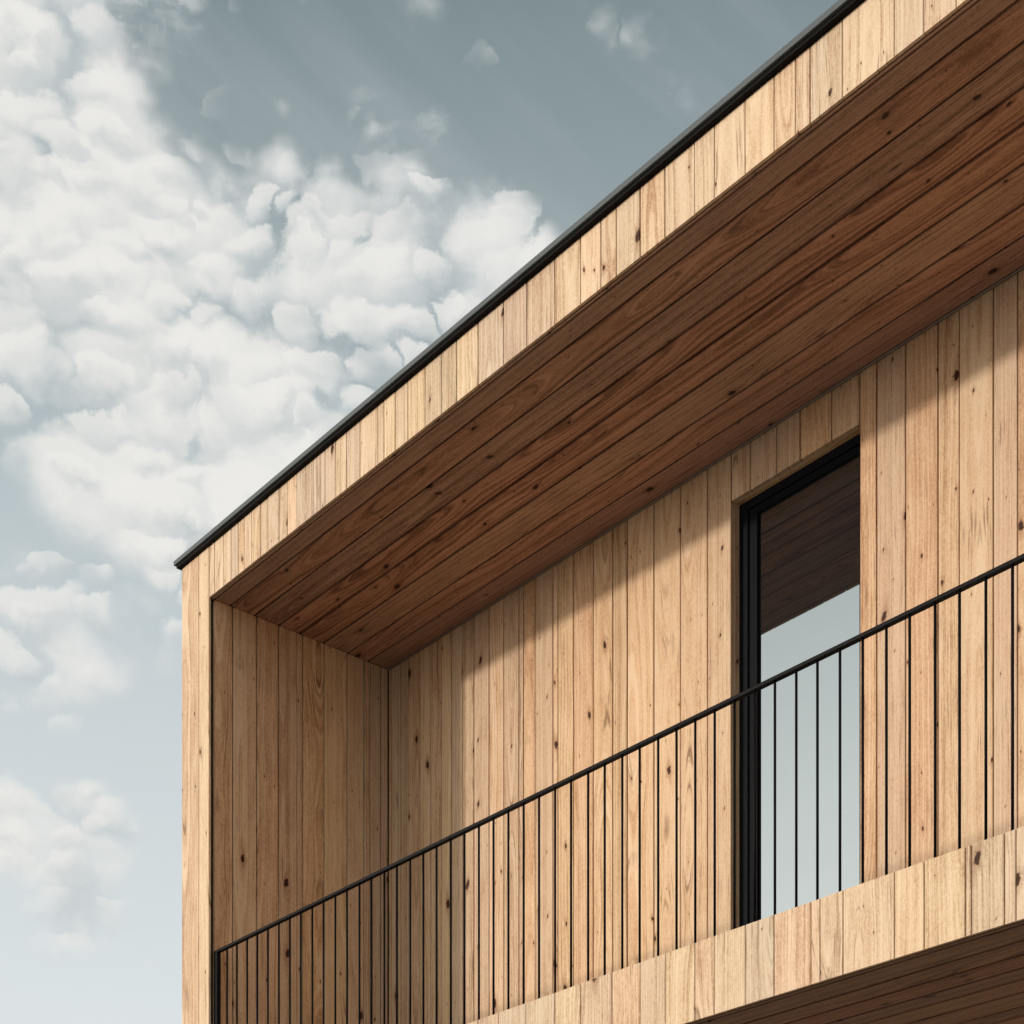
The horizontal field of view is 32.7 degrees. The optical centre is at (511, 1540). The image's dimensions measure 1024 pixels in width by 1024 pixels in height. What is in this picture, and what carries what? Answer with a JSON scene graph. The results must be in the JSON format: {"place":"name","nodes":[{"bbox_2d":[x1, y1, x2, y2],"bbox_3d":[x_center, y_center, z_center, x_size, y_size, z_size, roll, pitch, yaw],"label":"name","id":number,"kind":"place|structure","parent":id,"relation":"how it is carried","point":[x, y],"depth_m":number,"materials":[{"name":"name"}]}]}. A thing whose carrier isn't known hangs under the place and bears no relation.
{"place":"outdoors","nodes":[
{"label":"outdoors","id":0,"kind":"place"},
{"bbox_2d":[0,0,837,1023],"label":"sky","id":1,"kind":"structure","parent":0,"point":[226,226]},
{"bbox_2d":[174,0,1023,1023],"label":"timber house","id":2,"kind":"structure","parent":0,"point":[608,608],"depth_m":8.19,"materials":[{"name":"brown wood"}]},
{"bbox_2d":[734,428,859,927],"bbox_3d":[1.385,-3.704,8.234,0.126,2.720,0.799,0,0,-41],"label":"window","id":3,"kind":"structure","parent":2,"relation":"in","point":[797,535],"depth_m":8.25,"materials":[{"name":"clear glass"}]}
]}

